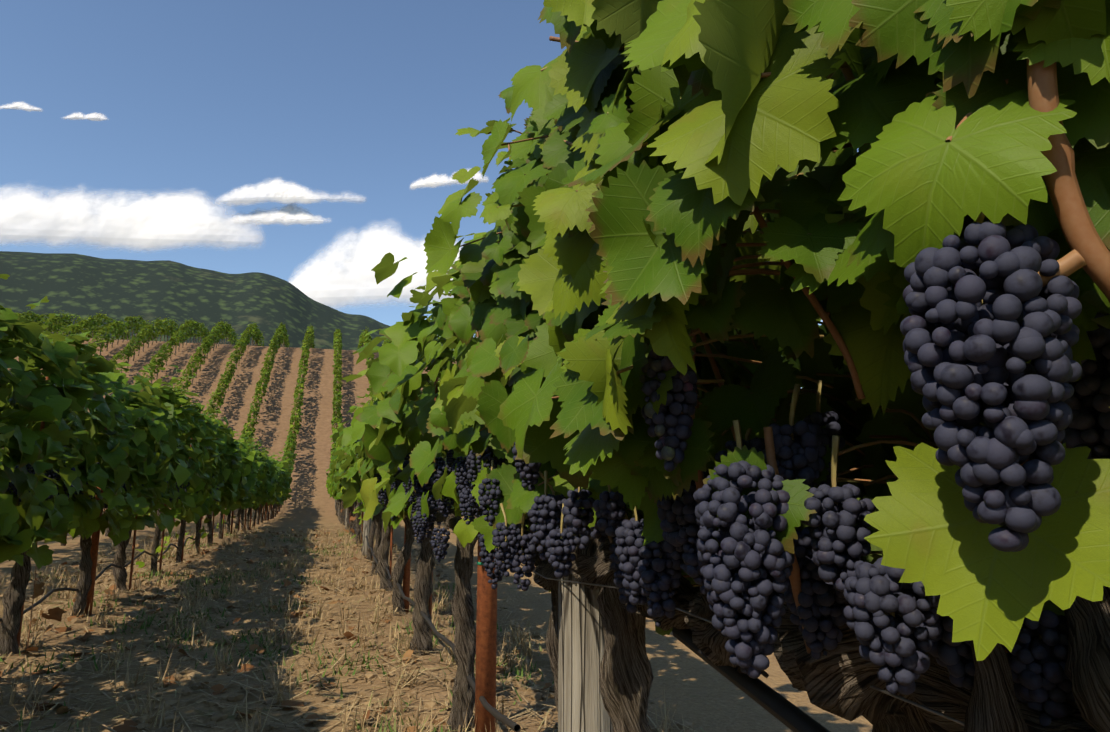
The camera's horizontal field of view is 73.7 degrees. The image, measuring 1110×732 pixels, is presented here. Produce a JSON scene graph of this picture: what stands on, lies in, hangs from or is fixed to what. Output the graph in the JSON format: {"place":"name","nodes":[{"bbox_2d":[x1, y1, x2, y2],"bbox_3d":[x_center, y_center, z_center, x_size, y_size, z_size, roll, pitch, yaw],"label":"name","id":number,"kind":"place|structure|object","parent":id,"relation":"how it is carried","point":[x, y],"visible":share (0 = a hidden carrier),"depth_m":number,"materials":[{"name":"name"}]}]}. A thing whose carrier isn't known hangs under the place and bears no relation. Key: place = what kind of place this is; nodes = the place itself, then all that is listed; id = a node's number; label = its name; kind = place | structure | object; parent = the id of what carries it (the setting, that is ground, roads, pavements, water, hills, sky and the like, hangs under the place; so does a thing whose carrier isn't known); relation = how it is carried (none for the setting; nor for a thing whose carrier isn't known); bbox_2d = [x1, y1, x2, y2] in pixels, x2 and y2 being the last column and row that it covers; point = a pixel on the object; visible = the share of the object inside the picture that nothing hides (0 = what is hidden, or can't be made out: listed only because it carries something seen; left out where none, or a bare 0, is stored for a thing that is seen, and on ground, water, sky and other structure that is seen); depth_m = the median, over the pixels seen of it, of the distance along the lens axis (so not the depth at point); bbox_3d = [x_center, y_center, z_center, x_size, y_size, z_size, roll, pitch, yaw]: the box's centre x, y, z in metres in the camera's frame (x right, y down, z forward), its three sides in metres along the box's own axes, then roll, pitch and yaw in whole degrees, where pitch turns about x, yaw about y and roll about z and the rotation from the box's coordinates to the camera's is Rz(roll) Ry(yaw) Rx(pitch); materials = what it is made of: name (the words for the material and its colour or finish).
{"place":"outdoors","nodes":[
{"label":"outdoors","id":0,"kind":"place"},
{"bbox_2d":[0,101,40,111],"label":"cloud","id":1,"kind":"structure","parent":0,"point":[22,105],"depth_m":6567.46,"materials":[{"name":"white"}]},
{"bbox_2d":[62,112,109,120],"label":"cloud","id":2,"kind":"structure","parent":0,"point":[94,116],"depth_m":6560.41,"materials":[{"name":"white"}]},
{"bbox_2d":[0,182,266,252],"bbox_3d":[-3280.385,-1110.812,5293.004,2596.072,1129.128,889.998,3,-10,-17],"label":"cloud","id":3,"kind":"structure","parent":0,"point":[160,221],"depth_m":5273.11,"materials":[{"name":"white"}]},
{"bbox_2d":[230,203,328,225],"bbox_3d":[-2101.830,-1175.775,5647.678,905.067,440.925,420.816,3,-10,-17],"label":"cloud","id":4,"kind":"structure","parent":0,"point":[289,214],"depth_m":5627.86,"materials":[{"name":"white"}]},
{"bbox_2d":[215,177,365,219],"bbox_3d":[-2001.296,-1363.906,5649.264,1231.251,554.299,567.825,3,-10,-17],"label":"cloud","id":5,"kind":"structure","parent":0,"point":[280,191],"depth_m":5626.56,"materials":[{"name":"white"}]},
{"bbox_2d":[288,219,462,310],"bbox_3d":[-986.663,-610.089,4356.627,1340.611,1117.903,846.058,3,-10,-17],"label":"cloud","id":6,"kind":"structure","parent":0,"point":[339,274],"depth_m":4354.54,"materials":[{"name":"white"}]},
{"bbox_2d":[0,0,858,387],"label":"sky","id":7,"kind":"structure","parent":0,"point":[370,99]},
{"bbox_2d":[0,251,872,731],"bbox_3d":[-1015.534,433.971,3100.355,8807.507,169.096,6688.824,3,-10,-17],"label":"ground","id":8,"kind":"structure","parent":0,"point":[180,293],"depth_m":6.60,"materials":[{"name":"soil"}]},
{"bbox_2d":[0,308,469,567],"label":"vine rows","id":9,"kind":"object","parent":8,"relation":"on","point":[245,468],"visible":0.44,"depth_m":10.54,"materials":[{"name":"green plant"}]},
{"bbox_2d":[17,377,496,731],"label":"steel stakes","id":10,"kind":"object","parent":8,"relation":"on","point":[486,646],"depth_m":2.13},
{"bbox_2d":[63,334,964,725],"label":"trellis wires","id":11,"kind":"object","parent":10,"relation":"attached to","point":[711,622],"visible":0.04,"depth_m":0.56,"materials":[{"name":"grey metal"}]},
{"bbox_2d":[0,509,649,731],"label":"dry leaves","id":12,"kind":"object","parent":8,"relation":"on","point":[55,613],"visible":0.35,"depth_m":3.51,"materials":[{"name":"brown plant"}]},
{"bbox_2d":[0,523,705,731],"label":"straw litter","id":13,"kind":"object","parent":8,"relation":"on","point":[289,680],"visible":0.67,"depth_m":3.54,"materials":[{"name":"beige plant"}]},
{"bbox_2d":[335,500,612,731],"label":"wood posts","id":14,"kind":"object","parent":8,"relation":"on","point":[581,642],"visible":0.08,"depth_m":1.29,"materials":[{"name":"grey wood"}]},
{"bbox_2d":[0,505,829,731],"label":"drip hose","id":15,"kind":"object","parent":14,"relation":"attached to","point":[785,712],"visible":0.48,"depth_m":0.89,"materials":[{"name":"grey"}]},
{"bbox_2d":[0,328,1109,731],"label":"vine trunks","id":16,"kind":"object","parent":8,"relation":"on","point":[840,678],"visible":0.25,"depth_m":0.98,"materials":[{"name":"brown plant"}]},
{"bbox_2d":[0,0,1109,660],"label":"vine leaves","id":17,"kind":"object","parent":16,"relation":"attached to","point":[570,296],"visible":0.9,"depth_m":0.55,"materials":[{"name":"green plant"}]},
{"bbox_2d":[410,168,488,188],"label":"cloud","id":18,"kind":"structure","parent":0,"point":[437,180],"depth_m":6018.73,"materials":[{"name":"white"}]},
{"bbox_2d":[27,36,1109,668],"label":"vine shoots","id":19,"kind":"object","parent":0,"point":[1089,252],"visible":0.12,"depth_m":0.52,"materials":[{"name":"brown plant"}]},
{"bbox_2d":[6,220,1109,725],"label":"grape clusters","id":20,"kind":"object","parent":19,"relation":"hanging from","point":[966,354],"visible":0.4,"depth_m":0.47,"materials":[{"name":"purple food"}]}
]}

